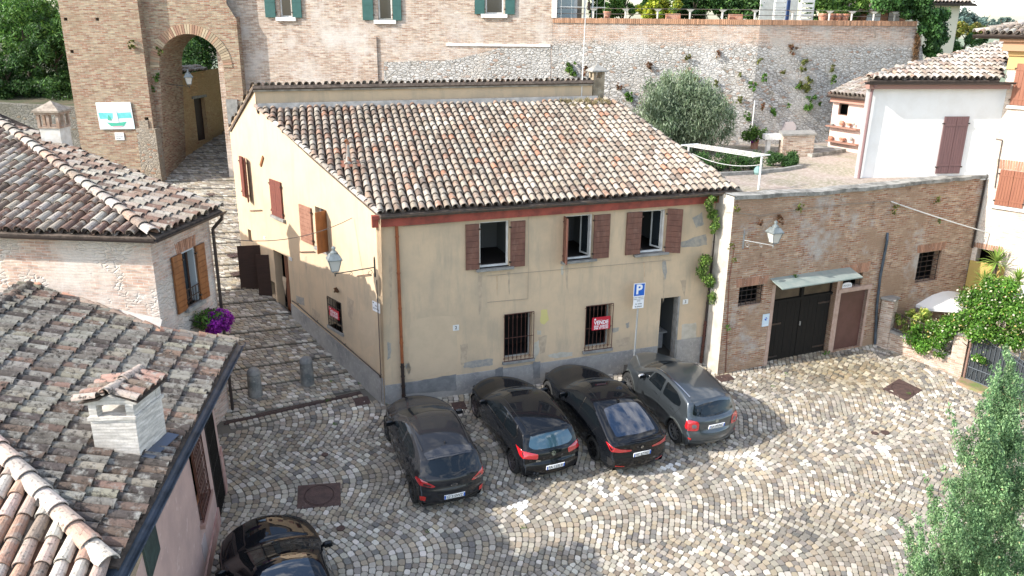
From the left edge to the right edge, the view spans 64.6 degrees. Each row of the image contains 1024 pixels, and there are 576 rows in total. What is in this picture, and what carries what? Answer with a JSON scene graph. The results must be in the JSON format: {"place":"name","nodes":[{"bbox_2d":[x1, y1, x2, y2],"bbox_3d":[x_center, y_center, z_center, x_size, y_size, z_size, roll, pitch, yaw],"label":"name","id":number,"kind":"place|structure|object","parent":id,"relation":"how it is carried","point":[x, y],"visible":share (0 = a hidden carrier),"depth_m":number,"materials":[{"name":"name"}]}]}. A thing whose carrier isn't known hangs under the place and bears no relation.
{"place":"outdoors","nodes":[
{"label":"outdoors","id":0,"kind":"place"},
{"bbox_2d":[0,28,216,105],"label":"hill slope","id":1,"kind":"structure","parent":0,"point":[34,100],"depth_m":37.82,"materials":[{"name":"plant"}]},
{"bbox_2d":[0,47,44,95],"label":"tree","id":2,"kind":"object","parent":1,"relation":"on","point":[16,66],"visible":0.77,"depth_m":38.05,"materials":[{"name":"green plant"}]},
{"bbox_2d":[0,0,65,80],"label":"tree","id":3,"kind":"object","parent":1,"relation":"on","point":[17,11],"visible":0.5,"depth_m":38.74,"materials":[{"name":"green plant"}]},
{"bbox_2d":[0,74,72,100],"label":"bank undergrowth","id":4,"kind":"object","parent":1,"relation":"on","point":[43,85],"visible":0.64,"depth_m":37.99,"materials":[{"name":"green plant"}]},
{"bbox_2d":[25,0,59,30],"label":"tree","id":5,"kind":"object","parent":1,"relation":"on","point":[52,12],"visible":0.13,"depth_m":42.99,"materials":[{"name":"green plant"}]},
{"bbox_2d":[17,21,69,94],"bbox_3d":[-21.555,-10.380,38.774,3.334,4.593,2.804,1,18,0],"label":"tree","id":6,"kind":"object","parent":1,"relation":"on","point":[34,50],"visible":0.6,"depth_m":38.01,"materials":[{"name":"green plant"}]},
{"bbox_2d":[182,39,211,73],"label":"lane tree","id":7,"kind":"object","parent":1,"relation":"on","point":[186,60],"visible":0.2,"depth_m":45.40,"materials":[{"name":"green plant"}]},
{"bbox_2d":[183,36,217,68],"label":"lane tree","id":8,"kind":"object","parent":1,"relation":"on","point":[207,47],"visible":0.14,"depth_m":47.40,"materials":[{"name":"green plant"}]},
{"bbox_2d":[165,131,364,421],"bbox_3d":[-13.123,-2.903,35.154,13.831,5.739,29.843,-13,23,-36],"label":"stepped street","id":9,"kind":"structure","parent":0,"point":[275,329],"depth_m":27.23,"materials":[{"name":"stone"}]},
{"bbox_2d":[0,102,80,147],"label":"stone garden wall","id":10,"kind":"structure","parent":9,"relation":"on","point":[20,113],"depth_m":36.05,"materials":[{"name":"stone"}]},
{"bbox_2d":[58,0,246,181],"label":"gate tower","id":11,"kind":"structure","parent":9,"relation":"on","point":[105,64],"depth_m":35.16,"materials":[{"name":"brick"}]},
{"bbox_2d":[95,102,134,128],"bbox_3d":[-17.414,-7.559,35.578,1.578,1.191,0.046,1,18,0],"label":"painted board","id":12,"kind":"object","parent":11,"relation":"attached to","point":[115,115],"visible":1,"depth_m":35.56,"materials":[{"name":"white paint"}]},
{"bbox_2d":[169,69,192,87],"bbox_3d":[-14.910,-9.233,35.867,1.689,0.910,0.488,1,18,0],"label":"wall lantern","id":13,"kind":"object","parent":11,"relation":"attached to","point":[188,76],"depth_m":35.74,"materials":[{"name":"glass"}]},
{"bbox_2d":[246,367,262,398],"bbox_3d":[-7.486,2.801,23.563,0.425,1.075,0.425,1,18,0],"label":"stone bollard","id":14,"kind":"object","parent":9,"relation":"on","point":[254,385],"visible":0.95,"depth_m":23.40,"materials":[{"name":"stone"}]},
{"bbox_2d":[223,391,361,424],"bbox_3d":[-6.240,3.436,23.300,3.954,0.093,0.190,-9,21,-27],"label":"drain channel","id":15,"kind":"object","parent":9,"relation":"on","point":[297,407],"visible":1,"depth_m":23.25,"materials":[{"name":"metal"}]},
{"bbox_2d":[299,356,314,386],"bbox_3d":[-6.159,2.540,24.322,0.425,1.075,0.425,1,18,0],"label":"stone bollard","id":16,"kind":"object","parent":9,"relation":"on","point":[306,372],"visible":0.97,"depth_m":24.16,"materials":[{"name":"stone"}]},
{"bbox_2d":[33,0,1023,38],"label":"sky","id":17,"kind":"structure","parent":0,"point":[1014,9],"materials":[{"name":"white"}]},
{"bbox_2d":[130,301,1022,575],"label":"plaza","id":18,"kind":"structure","parent":0,"point":[222,428],"depth_m":20.84,"materials":[{"name":"stone"}]},
{"bbox_2d":[0,101,233,425],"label":"brick house","id":19,"kind":"structure","parent":18,"relation":"on","point":[78,221],"depth_m":19.64,"materials":[{"name":"beige"}]},
{"bbox_2d":[182,252,192,301],"bbox_3d":[-8.352,-0.261,20.546,0.050,1.390,0.564,4,19,10],"label":"window frame","id":20,"kind":"structure","parent":19,"relation":"in","point":[184,256],"depth_m":20.71,"materials":[{"name":"grey wood"}]},
{"bbox_2d":[189,307,234,334],"bbox_3d":[-7.794,0.853,21.123,1.005,0.840,1.124,1,18,0],"label":"petunia basket","id":21,"kind":"object","parent":19,"relation":"attached to","point":[216,321],"visible":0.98,"depth_m":20.89,"materials":[{"name":"plant"}]},
{"bbox_2d":[0,281,245,575],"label":"pink house","id":22,"kind":"structure","parent":18,"relation":"on","point":[111,459],"depth_m":14.35,"materials":[{"name":"tile"}]},
{"bbox_2d":[204,412,225,516],"bbox_3d":[-6.908,4.095,18.843,0.048,2.917,1.311,-3,19,-10],"label":"iron gate door","id":23,"kind":"structure","parent":22,"relation":"in","point":[210,433],"depth_m":18.82,"materials":[{"name":"black"}]},
{"bbox_2d":[215,514,334,575],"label":"dark estate car","id":24,"kind":"object","parent":18,"relation":"on","point":[279,545],"visible":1,"depth_m":16.79,"materials":[{"name":"black paint"}]},
{"bbox_2d":[228,64,741,404],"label":"yellow house","id":25,"kind":"structure","parent":18,"relation":"on","point":[526,230],"depth_m":24.99,"materials":[{"name":"paint"}]},
{"bbox_2d":[237,245,260,288],"bbox_3d":[-9.283,-0.627,28.887,0.815,1.849,0.225,1,18,0],"label":"cellar door","id":26,"kind":"structure","parent":25,"relation":"in","point":[246,254],"depth_m":28.78,"materials":[{"name":"wood"}]},
{"bbox_2d":[255,255,271,296],"bbox_3d":[-8.678,-0.273,28.507,0.510,1.869,0.072,1,18,0],"label":"cellar door","id":27,"kind":"structure","parent":25,"relation":"in","point":[262,261],"depth_m":28.42,"materials":[{"name":"wood"}]},
{"bbox_2d":[212,218,351,240],"bbox_3d":[-6.150,-1.501,21.969,3.835,0.387,0.021,-10,21,-30],"label":"overhead cable","id":28,"kind":"object","parent":25,"relation":"attached to","point":[284,239],"visible":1,"depth_m":22.02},
{"bbox_2d":[284,255,290,310],"bbox_3d":[-7.546,-0.166,27.730,0.080,2.131,0.708,-14,23,-38],"label":"wooden door","id":29,"kind":"structure","parent":25,"relation":"in","point":[285,257],"depth_m":27.86,"materials":[{"name":"wood"}]},
{"bbox_2d":[326,246,375,276],"bbox_3d":[-4.384,-0.701,22.144,1.324,1.010,0.401,-6,19,-19],"label":"wall lantern","id":30,"kind":"object","parent":25,"relation":"attached to","point":[333,258],"depth_m":21.88,"materials":[{"name":"grey metal"}]},
{"bbox_2d":[480,220,507,266],"bbox_3d":[-0.551,-1.298,23.496,0.902,1.375,0.060,-6,19,-19],"label":"window frame","id":31,"kind":"structure","parent":25,"relation":"in","point":[506,253],"depth_m":23.64,"materials":[{"name":"white paint"}]},
{"bbox_2d":[566,214,591,258],"bbox_3d":[1.952,-1.553,24.346,0.914,1.380,0.060,-6,19,-19],"label":"window frame","id":32,"kind":"structure","parent":25,"relation":"in","point":[590,217],"depth_m":24.48,"materials":[{"name":"white paint"}]},
{"bbox_2d":[560,0,605,95],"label":"television aerial","id":33,"kind":"object","parent":25,"relation":"attached to","point":[588,7],"visible":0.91,"depth_m":29.49,"materials":[{"name":"white paint"}]},
{"bbox_2d":[559,96,611,109],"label":"roof weeds","id":34,"kind":"object","parent":25,"relation":"on","point":[587,100],"visible":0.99,"depth_m":29.71,"materials":[{"name":"green plant"}]},
{"bbox_2d":[592,316,610,330],"bbox_3d":[2.778,1.097,25.255,0.626,0.421,0.015,-6,19,-19],"label":"for sale sign","id":35,"kind":"object","parent":25,"relation":"attached to","point":[599,323],"visible":1,"depth_m":25.25,"materials":[{"name":"red"}]},
{"bbox_2d":[640,209,664,252],"bbox_3d":[4.268,-1.782,25.136,0.945,1.356,0.060,-6,19,-19],"label":"window frame","id":36,"kind":"structure","parent":25,"relation":"in","point":[663,210],"depth_m":25.27,"materials":[{"name":"white paint"}]},
{"bbox_2d":[695,253,717,304],"bbox_3d":[6.415,-0.197,26.007,1.394,1.971,0.611,-7,20,-22],"label":"climbing vine","id":37,"kind":"object","parent":25,"relation":"attached to","point":[702,272],"visible":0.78,"depth_m":25.71,"materials":[{"name":"green plant"}]},
{"bbox_2d":[704,195,720,233],"bbox_3d":[6.211,-2.280,25.246,0.622,1.333,0.604,1,18,0],"label":"climbing vine","id":38,"kind":"object","parent":25,"relation":"attached to","point":[714,226],"visible":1,"depth_m":25.20,"materials":[{"name":"green plant"}]},
{"bbox_2d":[210,333,1023,575],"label":"plaza setts","id":39,"kind":"structure","parent":18,"relation":"attached to","point":[843,381],"depth_m":20.99,"materials":[{"name":"stone"}]},
{"bbox_2d":[297,482,340,508],"bbox_3d":[-4.771,5.137,20.052,1.041,0.180,0.844,-3,19,-11],"label":"manhole cover","id":40,"kind":"object","parent":39,"relation":"on","point":[319,495],"visible":1,"depth_m":20.02,"materials":[{"name":"metal"}]},
{"bbox_2d":[353,396,370,406],"bbox_3d":[-4.401,3.322,23.776,0.440,0.088,0.404,-8,20,-24],"label":"manhole cover","id":41,"kind":"object","parent":39,"relation":"on","point":[359,401],"visible":1,"depth_m":23.76,"materials":[{"name":"metal"}]},
{"bbox_2d":[384,395,483,506],"bbox_3d":[-2.136,3.909,21.198,2.134,1.539,4.214,-7,28,-21],"label":"dark crossover car","id":42,"kind":"object","parent":39,"relation":"on","point":[435,449],"visible":1,"depth_m":19.91,"materials":[{"name":"black paint"}]},
{"bbox_2d":[451,401,467,409],"bbox_3d":[-1.556,3.480,23.894,0.400,0.090,0.404,-6,19,-19],"label":"manhole cover","id":43,"kind":"object","parent":39,"relation":"on","point":[456,405],"visible":0.83,"depth_m":23.89,"materials":[{"name":"metal"}]},
{"bbox_2d":[471,376,578,479],"bbox_3d":[0.246,3.492,22.505,2.112,1.453,4.281,-8,29,-23],"label":"black hatchback","id":44,"kind":"object","parent":39,"relation":"on","point":[530,427],"visible":1,"depth_m":21.27,"materials":[{"name":"black paint"}]},
{"bbox_2d":[543,364,665,470],"bbox_3d":[2.505,3.308,23.191,2.161,1.481,4.780,-7,29,-22],"label":"black coupe","id":45,"kind":"object","parent":39,"relation":"on","point":[615,425],"visible":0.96,"depth_m":21.98,"materials":[{"name":"black paint"}]},
{"bbox_2d":[633,283,645,355],"bbox_3d":[3.915,1.344,25.533,0.401,3.174,0.085,-6,19,-19],"label":"parking sign","id":46,"kind":"object","parent":39,"relation":"on","point":[638,295],"visible":1,"depth_m":25.16,"materials":[{"name":"blue"}]},
{"bbox_2d":[622,352,736,446],"bbox_3d":[4.887,2.976,24.095,2.107,1.599,4.248,-7,29,-22],"label":"grey crossover car","id":47,"kind":"object","parent":39,"relation":"on","point":[690,404],"visible":0.99,"depth_m":22.92,"materials":[{"name":"grey metal"}]},
{"bbox_2d":[715,374,734,381],"bbox_3d":[6.913,2.925,26.318,0.560,0.079,0.344,-7,20,-23],"label":"manhole cover","id":48,"kind":"object","parent":39,"relation":"on","point":[724,377],"visible":0.99,"depth_m":26.30,"materials":[{"name":"metal"}]},
{"bbox_2d":[702,175,988,374],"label":"brick garage","id":49,"kind":"structure","parent":39,"relation":"on","point":[867,244],"depth_m":27.17,"materials":[{"name":"brown"}]},
{"bbox_2d":[742,221,784,248],"bbox_3d":[7.760,-1.629,24.882,0.513,1.050,1.182,-14,23,-37],"label":"wall lantern","id":50,"kind":"object","parent":49,"relation":"attached to","point":[775,232],"depth_m":24.54,"materials":[{"name":"silver metal"}]},
{"bbox_2d":[767,300,799,360],"bbox_3d":[9.099,1.454,27.336,1.288,2.120,0.041,-7,20,-23],"label":"garage door","id":51,"kind":"structure","parent":49,"relation":"in","point":[785,314],"depth_m":27.36,"materials":[{"name":"wood"}]},
{"bbox_2d":[794,295,830,355],"bbox_3d":[10.322,1.296,27.848,1.288,2.120,0.041,-7,20,-23],"label":"garage door","id":52,"kind":"structure","parent":49,"relation":"in","point":[813,313],"depth_m":27.83,"materials":[{"name":"wood"}]},
{"bbox_2d":[833,290,864,349],"bbox_3d":[11.720,1.075,28.368,1.250,2.171,0.090,-7,20,-23],"label":"side door","id":53,"kind":"structure","parent":49,"relation":"in","point":[851,303],"depth_m":28.36,"materials":[{"name":"wood"}]},
{"bbox_2d":[891,201,988,232],"bbox_3d":[14.965,-2.446,28.227,4.684,1.471,0.042,-6,19,-18],"label":"overhead cable","id":54,"kind":"object","parent":49,"relation":"attached to","point":[938,217],"visible":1,"depth_m":28.15,"materials":[{"name":"white paint"}]},
{"bbox_2d":[883,379,921,400],"bbox_3d":[12.733,3.316,26.424,1.101,0.189,0.804,-14,23,-38],"label":"manhole cover","id":55,"kind":"object","parent":39,"relation":"on","point":[900,387],"visible":1,"depth_m":26.41,"materials":[{"name":"metal"}]},
{"bbox_2d":[895,308,932,326],"bbox_3d":[14.215,1.376,28.686,1.189,1.570,1.163,-12,22,-33],"label":"golden shrub","id":56,"kind":"object","parent":39,"relation":"on","point":[922,315],"visible":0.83,"depth_m":28.49,"materials":[{"name":"yellow plant"}]},
{"bbox_2d":[916,291,966,312],"bbox_3d":[15.728,0.680,30.320,2.772,1.718,2.772,4,19,10],"label":"garden parasol","id":57,"kind":"object","parent":39,"relation":"on","point":[943,301],"visible":0.25,"depth_m":29.25,"materials":[{"name":"white fabric"}]},
{"bbox_2d":[956,377,1023,408],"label":"brick kerb","id":58,"kind":"structure","parent":39,"relation":"on","point":[973,386],"depth_m":26.80,"materials":[{"name":"stone"}]},
{"bbox_2d":[981,272,1021,293],"bbox_3d":[16.638,0.211,27.773,1.408,1.510,1.065,4,19,12],"label":"garden bush","id":59,"kind":"object","parent":39,"relation":"on","point":[994,276],"visible":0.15,"depth_m":27.51,"materials":[{"name":"green plant"}]},
{"bbox_2d":[892,343,1023,575],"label":"cypress","id":60,"kind":"object","parent":18,"relation":"on","point":[993,482],"visible":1,"depth_m":14.03,"materials":[{"name":"green plant"}]},
{"bbox_2d":[192,38,1006,81],"bbox_3d":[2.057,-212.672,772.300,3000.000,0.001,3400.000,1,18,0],"label":"valley ground","id":61,"kind":"structure","parent":0,"point":[989,41],"depth_m":1620.36,"materials":[{"name":"plant"}]},
{"bbox_2d":[682,142,915,191],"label":"courtyard ground","id":62,"kind":"structure","parent":0,"point":[827,170],"depth_m":28.77,"materials":[{"name":"brick"}]},
{"bbox_2d":[627,64,738,153],"bbox_3d":[6.655,-7.028,32.802,5.235,4.094,3.976,1,18,0],"label":"olive tree","id":63,"kind":"object","parent":62,"relation":"on","point":[685,109],"visible":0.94,"depth_m":31.91,"materials":[{"name":"green plant"}]},
{"bbox_2d":[681,143,770,189],"bbox_3d":[6.666,-4.009,26.888,1.903,1.080,3.228,-14,23,-37],"label":"pergola","id":64,"kind":"object","parent":62,"relation":"on","point":[733,152],"visible":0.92,"depth_m":26.37,"materials":[{"name":"white paint"}]},
{"bbox_2d":[694,149,765,170],"bbox_3d":[7.846,-4.600,29.371,2.695,0.850,1.296,1,18,0],"label":"clipped hedge","id":65,"kind":"object","parent":62,"relation":"on","point":[744,161],"visible":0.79,"depth_m":29.23,"materials":[{"name":"green plant"}]},
{"bbox_2d":[551,18,922,144],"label":"rubble retaining wall","id":66,"kind":"structure","parent":62,"relation":"on","point":[623,51],"depth_m":34.90,"materials":[{"name":"stone"}]},
{"bbox_2d":[557,8,898,20],"bbox_3d":[9.808,-11.652,34.541,15.941,0.413,1.327,-1,18,-5],"label":"terrace railing","id":67,"kind":"object","parent":66,"relation":"on","point":[757,10],"visible":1,"depth_m":34.35,"materials":[{"name":"grey"}]},
{"bbox_2d":[799,76,813,92],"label":"wall plant","id":68,"kind":"object","parent":66,"relation":"attached to","point":[806,86],"depth_m":35.31,"materials":[{"name":"green plant"}]},
{"bbox_2d":[803,94,816,111],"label":"wall plant","id":69,"kind":"object","parent":66,"relation":"attached to","point":[810,106],"depth_m":35.62,"materials":[{"name":"green plant"}]},
{"bbox_2d":[911,33,922,61],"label":"dead creeper","id":70,"kind":"object","parent":66,"relation":"hanging from","point":[917,42],"visible":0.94,"depth_m":36.02,"materials":[{"name":"brown plant"}]},
{"bbox_2d":[741,124,767,148],"bbox_3d":[10.277,-6.432,34.303,1.147,1.084,0.939,1,18,0],"label":"potted shrub","id":71,"kind":"object","parent":62,"relation":"on","point":[753,133],"visible":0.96,"depth_m":34.18,"materials":[{"name":"green plant"}]},
{"bbox_2d":[719,164,803,175],"bbox_3d":[9.062,-4.214,29.106,3.934,0.120,0.370,-9,20,-26],"label":"stone edging","id":72,"kind":"object","parent":62,"relation":"on","point":[772,170],"visible":0.91,"depth_m":28.93,"materials":[{"name":"stone"}]},
{"bbox_2d":[762,133,781,153],"bbox_3d":[10.585,-5.846,32.961,0.720,0.820,0.469,1,18,0],"label":"white sink","id":73,"kind":"object","parent":62,"relation":"on","point":[768,137],"visible":0.92,"depth_m":32.73,"materials":[{"name":"paint"}]},
{"bbox_2d":[764,150,799,166],"bbox_3d":[10.130,-4.815,30.335,1.376,0.696,1.040,1,18,0],"label":"clipped hedge","id":74,"kind":"object","parent":62,"relation":"on","point":[792,157],"visible":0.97,"depth_m":30.13,"materials":[{"name":"green plant"}]},
{"bbox_2d":[778,130,816,156],"bbox_3d":[11.524,-5.851,32.828,1.950,0.931,1.113,-3,19,-11],"label":"brick barbecue","id":75,"kind":"object","parent":62,"relation":"on","point":[801,142],"visible":0.86,"depth_m":32.33,"materials":[{"name":"beige brick"}]},
{"bbox_2d":[781,121,795,129],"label":"stone slab","id":76,"kind":"structure","parent":75,"relation":"on","point":[789,126],"depth_m":35.73,"materials":[{"name":"grey"}]},
{"bbox_2d":[807,145,845,157],"bbox_3d":[12.477,-5.704,33.670,2.412,0.140,1.600,-13,23,-35],"label":"stone step","id":77,"kind":"object","parent":62,"relation":"on","point":[819,150],"visible":0.5,"depth_m":33.30,"materials":[{"name":"stone"}]},
{"bbox_2d":[825,75,867,152],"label":"pink outbuilding","id":78,"kind":"structure","parent":62,"relation":"on","point":[847,99],"depth_m":33.74,"materials":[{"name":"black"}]},
{"bbox_2d":[854,40,1016,179],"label":"white house","id":79,"kind":"structure","parent":62,"relation":"on","point":[940,114],"depth_m":27.96,"materials":[{"name":"paint"}]},
{"bbox_2d":[955,21,985,48],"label":"yellow green shrub","id":80,"kind":"object","parent":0,"point":[962,27],"visible":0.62,"depth_m":49.24,"materials":[{"name":"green plant"}]},
{"bbox_2d":[953,32,988,51],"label":"background hedge","id":81,"kind":"object","parent":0,"point":[968,40],"visible":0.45,"depth_m":47.55,"materials":[{"name":"green plant"}]},
{"bbox_2d":[957,6,985,29],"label":"distant tree","id":82,"kind":"object","parent":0,"point":[972,16],"visible":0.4,"depth_m":112.69,"materials":[{"name":"green plant"}]},
{"bbox_2d":[965,13,999,32],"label":"distant tree","id":83,"kind":"object","parent":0,"point":[987,23],"visible":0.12,"depth_m":123.41,"materials":[{"name":"green plant"}]},
{"label":"terrace ground","id":84,"kind":"structure","parent":0,"visible":0},
{"bbox_2d":[217,0,556,176],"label":"brick palace","id":85,"kind":"structure","parent":84,"relation":"on","point":[317,41],"depth_m":35.10,"materials":[{"name":"beige"}]},
{"bbox_2d":[280,0,291,16],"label":"window frame","id":86,"kind":"structure","parent":85,"relation":"in","point":[285,5],"depth_m":35.09,"materials":[{"name":"white paint"}]},
{"bbox_2d":[378,0,391,19],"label":"window frame","id":87,"kind":"structure","parent":85,"relation":"in","point":[384,6],"depth_m":34.87,"materials":[{"name":"white paint"}]},
{"bbox_2d":[486,0,502,13],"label":"window frame","id":88,"kind":"structure","parent":85,"relation":"in","point":[492,6],"depth_m":34.59,"materials":[{"name":"white paint"}]},
{"bbox_2d":[556,0,593,22],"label":"white terrace house","id":89,"kind":"structure","parent":84,"relation":"on","point":[566,6],"depth_m":36.95,"materials":[{"name":"paint"}]},
{"bbox_2d":[594,0,647,18],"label":"garden tree","id":90,"kind":"object","parent":84,"relation":"on","point":[620,13],"visible":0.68,"depth_m":36.59,"materials":[{"name":"green plant"}]},
{"bbox_2d":[635,0,683,18],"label":"garden bush","id":91,"kind":"object","parent":84,"relation":"on","point":[663,5],"visible":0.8,"depth_m":35.40,"materials":[{"name":"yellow plant"}]},
{"bbox_2d":[675,0,717,18],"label":"evergreen hedge","id":92,"kind":"object","parent":84,"relation":"on","point":[690,4],"visible":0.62,"depth_m":37.50,"materials":[{"name":"green plant"}]},
{"bbox_2d":[695,0,746,18],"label":"evergreen hedge","id":93,"kind":"object","parent":84,"relation":"on","point":[722,4],"visible":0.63,"depth_m":37.06,"materials":[{"name":"green plant"}]},
{"bbox_2d":[728,8,742,19],"bbox_3d":[9.515,-11.659,34.443,0.560,0.522,0.336,1,18,0],"label":"plant pot","id":94,"kind":"object","parent":84,"relation":"on","point":[734,16],"visible":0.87,"depth_m":34.40,"materials":[{"name":"ceramic"}]},
{"bbox_2d":[734,0,764,19],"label":"evergreen hedge","id":95,"kind":"object","parent":84,"relation":"on","point":[751,4],"visible":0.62,"depth_m":36.94,"materials":[{"name":"green plant"}]},
{"bbox_2d":[758,0,814,19],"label":"slatted hut","id":96,"kind":"object","parent":84,"relation":"on","point":[773,7],"visible":0.69,"depth_m":35.98,"materials":[{"name":"white paint"}]},
{"bbox_2d":[799,0,822,19],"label":"evergreen hedge","id":97,"kind":"object","parent":84,"relation":"on","point":[815,16],"visible":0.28,"depth_m":38.83,"materials":[{"name":"green plant"}]},
{"bbox_2d":[811,0,870,20],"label":"garden tree","id":98,"kind":"object","parent":84,"relation":"on","point":[856,5],"visible":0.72,"depth_m":37.65,"materials":[{"name":"green plant"}]},
{"bbox_2d":[849,3,904,20],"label":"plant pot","id":99,"kind":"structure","parent":84,"relation":"on","point":[888,16],"depth_m":38.57,"materials":[{"name":"white ceramic"}]},
{"bbox_2d":[814,0,977,59],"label":"cream house","id":100,"kind":"structure","parent":84,"relation":"on","point":[954,6],"depth_m":46.19,"materials":[{"name":"beige"}]},
{"bbox_2d":[870,0,951,57],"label":"ivy mass","id":101,"kind":"object","parent":84,"relation":"on","point":[933,28],"visible":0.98,"depth_m":35.71,"materials":[{"name":"green plant"}]},
{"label":"garden ground","id":102,"kind":"structure","parent":0,"visible":0},
{"bbox_2d":[876,295,969,377],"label":"garden wall","id":103,"kind":"structure","parent":102,"relation":"on","point":[953,362],"depth_m":28.27,"materials":[{"name":"brick"}]},
{"bbox_2d":[963,339,1023,399],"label":"garden gate","id":104,"kind":"structure","parent":103,"relation":"attached to","point":[978,373],"depth_m":26.71,"materials":[{"name":"grey"}]},
{"bbox_2d":[900,275,1023,365],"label":"honeysuckle","id":105,"kind":"object","parent":102,"relation":"on","point":[990,297],"visible":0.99,"depth_m":26.50,"materials":[{"name":"green plant"}]},
{"bbox_2d":[964,19,1023,352],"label":"brick house","id":106,"kind":"structure","parent":102,"relation":"on","point":[1000,218],"depth_m":28.43,"materials":[{"name":"orange"}]},
{"bbox_2d":[979,245,1018,314],"bbox_3d":[17.245,0.289,29.287,1.473,3.763,1.288,8,20,21],"label":"yucca","id":107,"kind":"object","parent":102,"relation":"on","point":[997,259],"visible":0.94,"depth_m":28.82,"materials":[{"name":"green plant"}]},
{"bbox_2d":[1001,267,1023,349],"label":"yucca","id":108,"kind":"object","parent":102,"relation":"on","point":[1018,275],"visible":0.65,"depth_m":27.62,"materials":[{"name":"green plant"}]},
{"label":"lane ground","id":109,"kind":"structure","parent":0,"visible":0},
{"bbox_2d":[182,64,224,155],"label":"lane wall","id":110,"kind":"structure","parent":109,"relation":"on","point":[203,116],"depth_m":40.39,"materials":[{"name":"paint"}]},
{"bbox_2d":[194,98,204,140],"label":"door","id":111,"kind":"structure","parent":110,"relation":"in","point":[197,102],"depth_m":40.45,"materials":[{"name":"wood"}]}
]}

